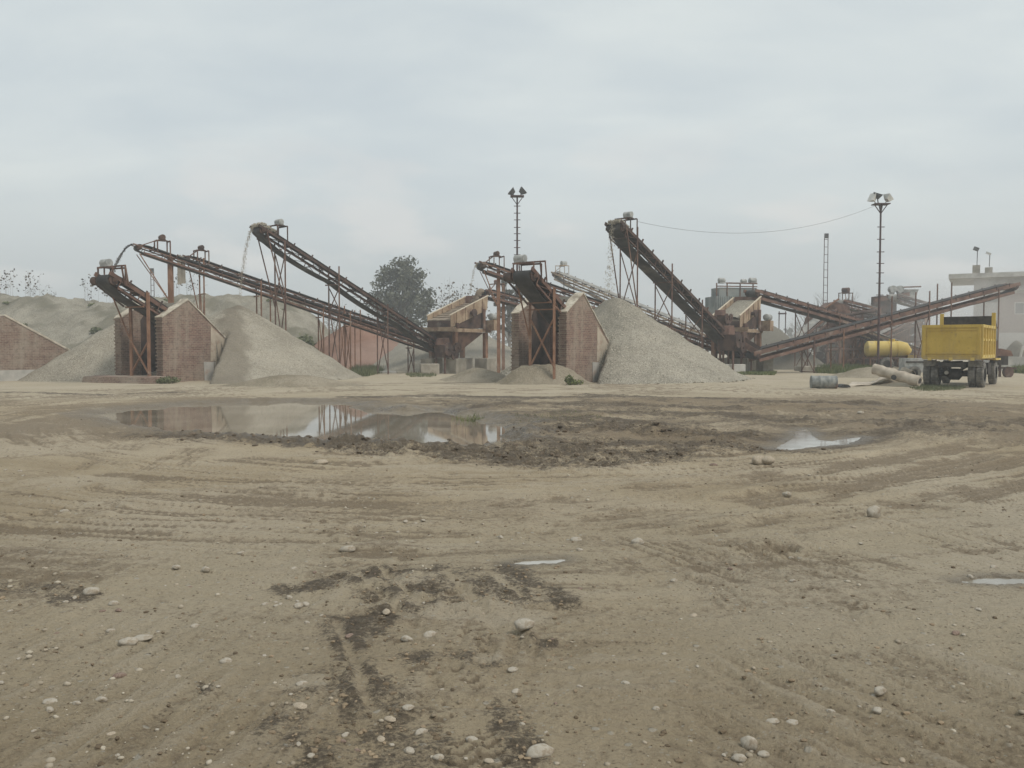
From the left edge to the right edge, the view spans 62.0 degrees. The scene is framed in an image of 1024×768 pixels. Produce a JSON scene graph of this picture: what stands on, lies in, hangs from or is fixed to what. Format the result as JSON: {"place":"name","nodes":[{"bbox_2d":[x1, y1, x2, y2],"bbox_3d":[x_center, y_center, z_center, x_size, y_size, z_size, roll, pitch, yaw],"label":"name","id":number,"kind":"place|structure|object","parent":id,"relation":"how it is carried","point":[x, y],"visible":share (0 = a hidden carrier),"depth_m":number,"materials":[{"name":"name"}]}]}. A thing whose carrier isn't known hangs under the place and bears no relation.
{"place":"outdoors","nodes":[
{"label":"outdoors","id":0,"kind":"place"},
{"bbox_2d":[0,293,330,348],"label":"embankment","id":1,"kind":"structure","parent":0,"point":[68,323],"depth_m":72.69,"materials":[{"name":"gravel"}]},
{"bbox_2d":[0,270,40,296],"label":"sparse sapling","id":2,"kind":"object","parent":1,"relation":"on","point":[19,284],"visible":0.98,"depth_m":78.75,"materials":[{"name":"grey plant"}]},
{"bbox_2d":[80,274,105,299],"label":"sparse sapling","id":3,"kind":"object","parent":1,"relation":"on","point":[89,290],"visible":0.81,"depth_m":78.98,"materials":[{"name":"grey plant"}]},
{"bbox_2d":[298,332,316,346],"bbox_3d":[-15.651,-3.002,64.425,1.790,1.831,1.745,0,2,0],"label":"weed bush","id":4,"kind":"object","parent":1,"relation":"on","point":[308,340],"visible":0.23,"depth_m":64.25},
{"bbox_2d":[348,363,383,376],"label":"grass","id":5,"kind":"structure","parent":0,"point":[365,370],"depth_m":52.04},
{"bbox_2d":[406,372,435,376],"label":"grass","id":6,"kind":"structure","parent":0,"point":[418,374],"depth_m":49.88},
{"bbox_2d":[0,351,1023,767],"bbox_3d":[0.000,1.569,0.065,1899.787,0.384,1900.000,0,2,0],"label":"ground","id":7,"kind":"structure","parent":0,"point":[598,617],"depth_m":5.91,"materials":[{"name":"soil"}]},
{"bbox_2d":[0,314,69,380],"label":"brick wall","id":8,"kind":"structure","parent":7,"relation":"on","point":[25,350],"depth_m":42.55,"materials":[{"name":"brick"}]},
{"bbox_2d":[18,324,156,381],"bbox_3d":[-20.521,-1.704,45.428,10.220,3.217,9.520,0,2,0],"label":"gravel pile","id":9,"kind":"object","parent":7,"relation":"on","point":[94,354],"visible":0.3,"depth_m":42.33,"materials":[{"name":"gravel"}]},
{"bbox_2d":[83,587,99,594],"bbox_3d":[-2.727,1.349,5.535,0.115,0.061,0.102,1,2,16],"label":"stone","id":10,"kind":"object","parent":7,"relation":"on","point":[91,591],"visible":0.91,"depth_m":5.50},
{"bbox_2d":[118,637,138,645],"bbox_3d":[-2.072,1.391,4.600,0.105,0.050,0.073,0,2,-11],"label":"stone","id":11,"kind":"object","parent":7,"relation":"on","point":[131,641],"visible":1,"depth_m":4.58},
{"bbox_2d":[90,259,168,375],"bbox_3d":[-16.878,-2.857,39.772,1.922,5.634,4.801,2,3,36],"label":"belt conveyor","id":12,"kind":"object","parent":7,"relation":"on","point":[107,285],"visible":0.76,"depth_m":38.99,"materials":[{"name":"metal"}]},
{"bbox_2d":[135,634,152,640],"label":"stone","id":13,"kind":"object","parent":7,"relation":"on","point":[143,637],"visible":0.85,"depth_m":4.67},
{"bbox_2d":[82,299,225,383],"bbox_3d":[-16.621,-2.047,42.388,4.400,4.199,7.541,1,3,25],"label":"brick bin","id":14,"kind":"object","parent":7,"relation":"on","point":[186,335],"visible":0.75,"depth_m":40.78,"materials":[{"name":"brick"}]},
{"bbox_2d":[160,376,180,383],"bbox_3d":[-15.429,-0.145,38.328,0.972,0.460,0.936,0,2,0],"label":"weed bush","id":15,"kind":"object","parent":7,"relation":"on","point":[172,380],"visible":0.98,"depth_m":38.19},
{"bbox_2d":[131,234,428,372],"bbox_3d":[-12.926,-4.535,52.344,19.382,7.953,1.230,-2,3,-36],"label":"belt conveyor","id":16,"kind":"object","parent":7,"relation":"on","point":[170,257],"visible":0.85,"depth_m":50.55,"materials":[{"name":"metal"}]},
{"bbox_2d":[207,305,362,383],"bbox_3d":[-13.992,-2.088,46.856,15.306,4.482,12.815,2,3,45],"label":"gravel pile","id":17,"kind":"object","parent":7,"relation":"on","point":[256,346],"visible":0.67,"depth_m":43.30,"materials":[{"name":"gravel"}]},
{"bbox_2d":[220,375,367,386],"bbox_3d":[-9.119,-0.102,36.298,8.470,0.596,3.740,0,2,0],"label":"gravel mound","id":18,"kind":"object","parent":7,"relation":"on","point":[292,381],"visible":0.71,"depth_m":35.59,"materials":[{"name":"gravel"}]},
{"bbox_2d":[293,702,307,709],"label":"stone","id":19,"kind":"object","parent":7,"relation":"on","point":[299,705],"visible":1,"depth_m":3.70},
{"bbox_2d":[98,402,510,444],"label":"puddle","id":20,"kind":"object","parent":7,"relation":"on","point":[323,421],"visible":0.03,"depth_m":19.44,"materials":[{"name":"liquid"}]},
{"bbox_2d":[177,245,434,367],"bbox_3d":[-12.453,-4.636,56.306,18.546,7.826,1.230,-2,3,-38],"label":"belt conveyor","id":21,"kind":"object","parent":7,"relation":"on","point":[181,276],"visible":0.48,"depth_m":53.56,"materials":[{"name":"metal"}]},
{"bbox_2d":[249,219,436,373],"bbox_3d":[-8.953,-4.935,51.974,1.460,8.781,15.066,2,3,42],"label":"belt conveyor","id":22,"kind":"object","parent":7,"relation":"on","point":[260,235],"visible":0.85,"depth_m":50.02,"materials":[{"name":"metal"}]},
{"bbox_2d":[236,226,254,297],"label":"falling gravel","id":23,"kind":"structure","parent":22,"relation":"attached to","point":[246,244],"depth_m":45.89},
{"bbox_2d":[250,222,276,234],"bbox_3d":[-13.618,-8.511,46.679,0.927,0.624,1.286,2,3,43],"label":"gravel heap","id":24,"kind":"object","parent":22,"relation":"on","point":[264,225],"visible":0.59,"depth_m":46.37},
{"bbox_2d":[339,545,355,551],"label":"stone","id":25,"kind":"object","parent":7,"relation":"on","point":[350,548],"visible":1,"depth_m":6.72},
{"bbox_2d":[314,322,398,369],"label":"brick wall","id":26,"kind":"structure","parent":7,"relation":"on","point":[368,347],"depth_m":65.47,"materials":[{"name":"brick"}]},
{"bbox_2d":[365,255,437,340],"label":"broadleaf tree","id":27,"kind":"object","parent":7,"relation":"on","point":[412,299],"visible":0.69,"depth_m":110.21,"materials":[{"name":"green plant"}]},
{"bbox_2d":[420,364,438,373],"bbox_3d":[-5.133,-0.874,53.009,1.150,0.780,0.800,-1,2,-12],"label":"concrete block","id":28,"kind":"object","parent":7,"relation":"on","point":[429,368],"depth_m":52.62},
{"bbox_2d":[423,630,436,637],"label":"stone","id":29,"kind":"object","parent":7,"relation":"on","point":[430,634],"visible":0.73,"depth_m":4.75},
{"bbox_2d":[421,358,442,372],"bbox_3d":[-5.355,-1.175,56.811,1.050,1.070,1.050,2,3,35],"label":"concrete block","id":30,"kind":"object","parent":7,"relation":"on","point":[431,361],"depth_m":56.54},
{"bbox_2d":[374,333,511,371],"bbox_3d":[-4.907,-3.007,67.684,17.400,4.185,17.100,0,2,0],"label":"gravel pile","id":31,"kind":"object","parent":7,"relation":"on","point":[398,362],"visible":0.25,"depth_m":62.83,"materials":[{"name":"gravel"}]},
{"bbox_2d":[434,338,460,373],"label":"crusher drive","id":32,"kind":"structure","parent":7,"relation":"on","point":[444,348],"depth_m":54.74,"materials":[{"name":"metal"}]},
{"bbox_2d":[416,295,496,357],"bbox_3d":[-3.574,-3.865,57.370,3.450,4.398,4.760,2,3,35],"label":"vibrating screen","id":33,"kind":"object","parent":32,"relation":"on","point":[462,320],"visible":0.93,"depth_m":56.96,"materials":[{"name":"beige metal"}]},
{"bbox_2d":[471,288,483,302],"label":"falling gravel","id":34,"kind":"structure","parent":33,"relation":"on","point":[478,293],"depth_m":58.59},
{"bbox_2d":[446,358,465,373],"bbox_3d":[-3.717,-1.128,55.665,1.050,1.070,1.050,2,3,35],"label":"concrete block","id":35,"kind":"object","parent":7,"relation":"on","point":[456,366],"depth_m":55.23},
{"bbox_2d":[463,358,472,369],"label":"concrete block","id":36,"kind":"object","parent":7,"relation":"on","point":[469,363],"depth_m":59.30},
{"bbox_2d":[452,411,483,422],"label":"grass","id":37,"kind":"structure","parent":7,"relation":"on","point":[478,418],"depth_m":19.74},
{"bbox_2d":[439,368,504,381],"bbox_3d":[-2.353,-0.420,42.914,7.520,0.793,7.520,0,2,0],"label":"dirt mound","id":38,"kind":"object","parent":7,"relation":"on","point":[477,375],"visible":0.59,"depth_m":41.96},
{"bbox_2d":[145,420,825,467],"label":"mud clods","id":39,"kind":"object","parent":7,"relation":"on","point":[680,453],"visible":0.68,"depth_m":13.65,"materials":[{"name":"soil"}]},
{"bbox_2d":[475,358,495,371],"bbox_3d":[-1.824,-1.239,58.365,1.050,1.070,1.050,2,3,35],"label":"concrete block","id":40,"kind":"object","parent":7,"relation":"on","point":[488,363],"depth_m":57.98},
{"bbox_2d":[482,280,524,370],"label":"belt conveyor","id":41,"kind":"object","parent":7,"relation":"on","point":[504,301],"visible":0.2,"depth_m":60.58,"materials":[{"name":"metal"}]},
{"bbox_2d":[492,280,522,347],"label":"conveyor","id":42,"kind":"object","parent":7,"relation":"on","point":[508,327],"visible":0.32,"depth_m":104.41,"materials":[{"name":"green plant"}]},
{"bbox_2d":[0,400,1023,767],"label":"pebbles","id":43,"kind":"object","parent":7,"relation":"on","point":[272,704],"visible":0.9,"depth_m":4.32,"materials":[{"name":"stone"}]},
{"bbox_2d":[0,408,1023,767],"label":"soil crumbs","id":44,"kind":"object","parent":7,"relation":"on","point":[434,734],"visible":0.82,"depth_m":4.26,"materials":[{"name":"soil"}]},
{"bbox_2d":[508,187,526,302],"bbox_3d":[0.402,-7.713,62.736,1.396,13.446,0.700,0,2,0],"label":"floodlight mast","id":45,"kind":"object","parent":7,"relation":"on","point":[522,191],"visible":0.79,"depth_m":62.48,"materials":[{"name":"metal"}]},
{"bbox_2d":[514,618,534,630],"bbox_3d":[0.070,1.345,4.764,0.116,0.068,0.103,0,2,-2],"label":"stone","id":46,"kind":"object","parent":7,"relation":"on","point":[521,624],"visible":1,"depth_m":4.73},
{"bbox_2d":[503,254,565,378],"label":"belt conveyor","id":47,"kind":"object","parent":7,"relation":"on","point":[535,289],"visible":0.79,"depth_m":37.75,"materials":[{"name":"metal"}]},
{"bbox_2d":[525,743,554,757],"bbox_3d":[0.109,1.430,3.311,0.120,0.054,0.075,-1,2,-16],"label":"stone","id":48,"kind":"object","parent":7,"relation":"on","point":[539,750],"visible":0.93,"depth_m":3.29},
{"bbox_2d":[515,559,564,564],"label":"puddle","id":49,"kind":"object","parent":7,"relation":"on","point":[541,561],"visible":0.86,"depth_m":6.34,"materials":[{"name":"liquid"}]},
{"bbox_2d":[494,364,593,384],"bbox_3d":[1.192,-0.393,38.927,6.570,1.078,5.040,0,2,0],"label":"dirt mound","id":50,"kind":"object","parent":7,"relation":"on","point":[535,374],"visible":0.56,"depth_m":38.14,"materials":[{"name":"gravel"}]},
{"bbox_2d":[515,410,602,423],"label":"grass","id":51,"kind":"structure","parent":7,"relation":"on","point":[555,418],"depth_m":19.04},
{"bbox_2d":[511,292,608,381],"bbox_3d":[2.909,-2.147,41.835,3.035,4.444,6.319,2,3,33],"label":"brick bin","id":52,"kind":"object","parent":7,"relation":"on","point":[582,341],"visible":0.66,"depth_m":40.04,"materials":[{"name":"brick"}]},
{"bbox_2d":[474,251,724,372],"bbox_3d":[6.692,-4.562,56.351,19.171,7.675,1.380,-1,3,-22],"label":"belt conveyor","id":53,"kind":"object","parent":7,"relation":"on","point":[481,266],"visible":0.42,"depth_m":53.29,"materials":[{"name":"metal"}]},
{"bbox_2d":[500,298,750,383],"bbox_3d":[6.046,-2.260,46.091,13.256,4.852,15.208,-2,3,-37],"label":"gravel pile","id":54,"kind":"object","parent":7,"relation":"on","point":[643,348],"visible":0.61,"depth_m":41.34,"materials":[{"name":"gravel"}]},
{"bbox_2d":[330,327,921,351],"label":"wood","id":55,"kind":"object","parent":7,"relation":"on","point":[506,333],"visible":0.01,"depth_m":245.30,"materials":[{"name":"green plant"}]},
{"bbox_2d":[551,261,705,338],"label":"belt conveyor","id":56,"kind":"object","parent":7,"relation":"on","point":[558,276],"visible":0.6,"depth_m":78.34,"materials":[{"name":"beige metal"}]},
{"bbox_2d":[604,211,746,359],"bbox_3d":[10.646,-5.075,51.718,1.580,9.081,15.723,2,3,42],"label":"belt conveyor","id":57,"kind":"object","parent":7,"relation":"on","point":[666,280],"visible":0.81,"depth_m":49.29,"materials":[{"name":"metal"}]},
{"bbox_2d":[599,223,615,301],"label":"falling gravel","id":58,"kind":"structure","parent":57,"relation":"on","point":[611,240],"depth_m":45.65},
{"bbox_2d":[700,296,773,357],"bbox_3d":[15.442,-3.906,58.369,3.450,4.398,4.760,2,3,35],"label":"vibrating screen","id":59,"kind":"object","parent":57,"relation":"attached to","point":[750,323],"visible":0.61,"depth_m":58.63,"materials":[{"name":"metal"}]},
{"bbox_2d":[725,300,753,318],"bbox_3d":[15.369,-5.107,58.346,1.880,1.474,3.800,2,3,35],"label":"gravel sheet","id":60,"kind":"object","parent":59,"relation":"on","point":[737,308],"visible":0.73,"depth_m":58.49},
{"bbox_2d":[714,310,732,363],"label":"crusher drive","id":61,"kind":"structure","parent":7,"relation":"on","point":[724,317],"depth_m":55.05,"materials":[{"name":"metal"}]},
{"bbox_2d":[705,278,756,357],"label":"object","id":62,"kind":"object","parent":7,"relation":"on","point":[720,297],"visible":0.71,"depth_m":60.70,"materials":[{"name":"metal"}]},
{"bbox_2d":[717,325,747,369],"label":"crusher drive","id":63,"kind":"structure","parent":7,"relation":"on","point":[732,341],"depth_m":54.24,"materials":[{"name":"metal"}]},
{"bbox_2d":[726,364,745,372],"bbox_3d":[13.990,-0.905,54.509,1.800,0.720,0.500,0,2,-8],"label":"concrete block","id":64,"kind":"object","parent":7,"relation":"on","point":[739,367],"depth_m":54.32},
{"bbox_2d":[731,754,746,762],"bbox_3d":[0.883,1.454,3.315,0.061,0.027,0.045,1,2,16],"label":"stone","id":65,"kind":"object","parent":7,"relation":"on","point":[740,758],"visible":1,"depth_m":3.30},
{"bbox_2d":[735,358,749,370],"bbox_3d":[15.299,-1.169,56.664,1.050,1.070,1.050,2,3,35],"label":"concrete block","id":66,"kind":"object","parent":7,"relation":"on","point":[745,361],"depth_m":56.10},
{"bbox_2d":[734,331,760,370],"bbox_3d":[15.053,-2.184,55.525,2.376,2.991,1.100,1,3,23],"label":"discharge chute","id":67,"kind":"object","parent":7,"relation":"on","point":[750,346],"visible":0.38,"depth_m":54.85,"materials":[{"name":"metal"}]},
{"bbox_2d":[740,736,757,750],"bbox_3d":[0.947,1.436,3.402,0.068,0.062,0.047,0,2,10],"label":"stone","id":68,"kind":"object","parent":7,"relation":"on","point":[749,742],"visible":1,"depth_m":3.38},
{"bbox_2d":[752,456,763,464],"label":"stone","id":69,"kind":"object","parent":7,"relation":"on","point":[756,460],"visible":0.89,"depth_m":11.74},
{"bbox_2d":[757,750,769,757],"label":"stone","id":70,"kind":"object","parent":7,"relation":"on","point":[763,754],"visible":0.95,"depth_m":3.34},
{"bbox_2d":[756,359,772,370],"bbox_3d":[16.755,-1.177,56.499,0.800,1.100,0.800,-1,3,-20],"label":"concrete block","id":71,"kind":"object","parent":7,"relation":"on","point":[766,365],"depth_m":56.17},
{"bbox_2d":[762,456,774,464],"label":"stone","id":72,"kind":"object","parent":7,"relation":"on","point":[767,460],"visible":1,"depth_m":11.70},
{"bbox_2d":[726,326,824,369],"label":"dark gravel pile","id":73,"kind":"object","parent":7,"relation":"on","point":[775,335],"visible":0.24,"depth_m":67.00,"materials":[{"name":"gravel"}]},
{"bbox_2d":[743,289,861,366],"bbox_3d":[22.087,-3.921,63.878,13.839,5.774,1.530,-2,3,-37],"label":"belt conveyor","id":74,"kind":"object","parent":7,"relation":"on","point":[808,311],"visible":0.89,"depth_m":63.45,"materials":[{"name":"metal"}]},
{"bbox_2d":[776,308,836,357],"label":"belt conveyor","id":75,"kind":"object","parent":7,"relation":"on","point":[820,325],"visible":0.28,"depth_m":67.99,"materials":[{"name":"metal"}]},
{"bbox_2d":[794,366,823,370],"bbox_3d":[21.661,-1.079,62.008,1.800,0.450,1.200,0,2,-6],"label":"concrete block","id":76,"kind":"object","parent":7,"relation":"on","point":[805,368],"depth_m":61.40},
{"bbox_2d":[777,429,861,449],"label":"puddle","id":77,"kind":"object","parent":7,"relation":"on","point":[803,439],"visible":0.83,"depth_m":14.69,"materials":[{"name":"liquid"}]},
{"bbox_2d":[810,375,837,388],"bbox_3d":[12.557,-0.073,34.326,1.000,0.551,0.551,0,2,8],"label":"steel drum","id":78,"kind":"object","parent":7,"relation":"on","point":[820,382],"visible":1,"depth_m":34.12,"materials":[{"name":"paint"}]},
{"bbox_2d":[823,233,828,303],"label":"ladder mast","id":79,"kind":"object","parent":7,"relation":"on","point":[826,235],"visible":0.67,"depth_m":91.55,"materials":[{"name":"metal"}]},
{"bbox_2d":[804,298,849,363],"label":"screening tower","id":80,"kind":"structure","parent":7,"relation":"on","point":[841,308],"depth_m":72.39,"materials":[{"name":"metal"}]},
{"bbox_2d":[824,309,876,365],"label":"pipe rack","id":81,"kind":"object","parent":7,"relation":"on","point":[848,342],"visible":0.37,"depth_m":69.65,"materials":[{"name":"orange metal"}]},
{"bbox_2d":[841,317,864,365],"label":"crusher platform","id":82,"kind":"structure","parent":7,"relation":"on","point":[854,353],"depth_m":70.89,"materials":[{"name":"orange metal"}]},
{"bbox_2d":[831,367,878,377],"bbox_3d":[19.434,-0.591,47.588,7.560,0.723,6.960,0,2,0],"label":"dirt mound","id":83,"kind":"object","parent":7,"relation":"on","point":[865,372],"visible":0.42,"depth_m":47.08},
{"bbox_2d":[833,320,887,364],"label":"belt conveyor","id":84,"kind":"object","parent":7,"relation":"on","point":[872,337],"visible":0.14,"depth_m":69.09,"materials":[{"name":"metal"}]},
{"bbox_2d":[822,309,906,365],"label":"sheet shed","id":85,"kind":"structure","parent":7,"relation":"on","point":[858,339],"depth_m":78.72,"materials":[{"name":"metal"}]},
{"bbox_2d":[833,288,896,361],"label":"belt conveyor","id":86,"kind":"object","parent":7,"relation":"on","point":[845,291],"visible":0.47,"depth_m":74.91,"materials":[{"name":"metal"}]},
{"bbox_2d":[866,505,880,517],"bbox_3d":[3.375,1.198,7.941,0.149,0.131,0.100,-1,3,-20],"label":"stone","id":87,"kind":"object","parent":7,"relation":"on","point":[874,511],"visible":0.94,"depth_m":7.91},
{"bbox_2d":[867,192,893,364],"bbox_3d":[24.442,-6.724,56.747,1.752,11.964,0.749,0,2,0],"label":"floodlight mast","id":88,"kind":"object","parent":7,"relation":"on","point":[874,196],"visible":0.94,"depth_m":56.62,"materials":[{"name":"metal"}]},
{"bbox_2d":[874,686,886,695],"bbox_3d":[1.691,1.413,3.923,0.074,0.044,0.048,-1,3,-28],"label":"stone","id":89,"kind":"object","parent":7,"relation":"on","point":[879,690],"visible":1,"depth_m":3.90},
{"bbox_2d":[743,282,1020,372],"bbox_3d":[25.820,-4.014,58.392,22.407,6.412,1.680,-1,2,-19],"label":"belt conveyor","id":90,"kind":"object","parent":7,"relation":"on","point":[1010,288],"visible":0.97,"depth_m":57.88,"materials":[{"name":"metal"}]},
{"bbox_2d":[847,339,916,367],"bbox_3d":[28.113,-2.250,65.005,4.806,2.376,1.750,1,2,12],"label":"tanker trailer","id":91,"kind":"object","parent":7,"relation":"on","point":[900,349],"visible":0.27,"depth_m":64.40,"materials":[{"name":"yellow paint"}]},
{"bbox_2d":[856,328,920,364],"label":"belt conveyor","id":92,"kind":"object","parent":7,"relation":"on","point":[888,338],"visible":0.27,"depth_m":68.12,"materials":[{"name":"beige metal"}]},
{"bbox_2d":[863,313,923,354],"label":"belt conveyor","id":93,"kind":"object","parent":7,"relation":"on","point":[895,329],"visible":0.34,"depth_m":71.08,"materials":[{"name":"metal"}]},
{"bbox_2d":[869,286,920,365],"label":"screening tower","id":94,"kind":"structure","parent":7,"relation":"on","point":[885,305],"depth_m":77.78,"materials":[{"name":"metal"}]},
{"bbox_2d":[871,364,921,385],"bbox_3d":[16.380,-0.387,36.315,0.498,0.929,2.014,-2,3,-44],"label":"concrete pipe","id":95,"kind":"object","parent":7,"relation":"on","point":[901,376],"visible":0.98,"depth_m":36.09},
{"bbox_2d":[877,308,927,366],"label":"pipe rack","id":96,"kind":"object","parent":7,"relation":"on","point":[902,336],"visible":0.23,"depth_m":71.61,"materials":[{"name":"metal"}]},
{"bbox_2d":[887,322,923,364],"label":"crusher platform","id":97,"kind":"structure","parent":7,"relation":"on","point":[911,338],"depth_m":72.83,"materials":[{"name":"metal"}]},
{"bbox_2d":[886,294,944,332],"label":"belt conveyor","id":98,"kind":"object","parent":7,"relation":"on","point":[897,298],"visible":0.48,"depth_m":77.15,"materials":[{"name":"metal"}]},
{"bbox_2d":[899,358,932,375],"bbox_3d":[21.784,-0.834,46.005,1.400,1.112,1.480,0,2,10],"label":"parked trailer","id":99,"kind":"object","parent":7,"relation":"on","point":[916,365],"visible":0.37,"depth_m":45.43,"materials":[{"name":"grey paint"}]},
{"bbox_2d":[921,313,1000,387],"bbox_3d":[19.877,-1.541,37.582,2.340,3.216,5.785,2,3,36],"label":"tipper truck","id":100,"kind":"object","parent":7,"relation":"on","point":[973,340],"visible":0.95,"depth_m":35.67,"materials":[{"name":"yellow paint"}]},
{"bbox_2d":[962,578,1023,584],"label":"puddle","id":101,"kind":"object","parent":7,"relation":"on","point":[996,581],"visible":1,"depth_m":5.82,"materials":[{"name":"liquid"}]},
{"bbox_2d":[996,349,1016,376],"bbox_3d":[27.756,-1.187,48.050,1.503,1.625,0.870,0,2,-10],"label":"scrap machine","id":102,"kind":"object","parent":7,"relation":"on","point":[1003,354],"visible":0.85,"depth_m":47.63,"materials":[{"name":"metal"}]},
{"bbox_2d":[993,290,1023,349],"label":"concrete annexe","id":103,"kind":"structure","parent":7,"relation":"on","point":[1011,318],"depth_m":84.34,"materials":[{"name":"concrete"}]},
{"bbox_2d":[1014,302,1023,313],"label":"window","id":104,"kind":"structure","parent":103,"relation":"in","point":[1018,306],"depth_m":83.92,"materials":[{"name":"glass"}]},
{"bbox_2d":[998,357,1023,370],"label":"boundary wall","id":105,"kind":"structure","parent":7,"relation":"on","point":[1015,360],"depth_m":59.81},
{"bbox_2d":[1006,340,1023,356],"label":"dark gravel pile","id":106,"kind":"object","parent":7,"relation":"on","point":[1014,347],"visible":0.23,"depth_m":65.52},
{"bbox_2d":[1011,363,1023,373],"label":"grass","id":107,"kind":"structure","parent":7,"relation":"on","point":[1020,369],"depth_m":55.90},
{"bbox_2d":[0,0,1023,349],"label":"sky","id":108,"kind":"structure","parent":0,"point":[378,132],"materials":[{"name":"grey"}]},
{"bbox_2d":[737,369,776,374],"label":"grass","id":109,"kind":"structure","parent":0,"point":[762,372],"depth_m":52.45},
{"bbox_2d":[814,362,872,373],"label":"grass","id":110,"kind":"structure","parent":0,"point":[835,368],"depth_m":56.59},
{"bbox_2d":[849,377,886,385],"bbox_3d":[17.597,-0.288,40.613,1.257,0.459,14.013,2,3,32],"label":"rubber sheet","id":111,"kind":"object","parent":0,"point":[864,383],"visible":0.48,"depth_m":37.58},
{"bbox_2d":[909,383,965,390],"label":"grass","id":112,"kind":"structure","parent":0,"point":[923,387],"depth_m":34.53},
{"bbox_2d":[949,246,1023,362],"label":"concrete building","id":113,"kind":"structure","parent":0,"point":[978,280],"depth_m":94.64,"materials":[{"name":"paint"}]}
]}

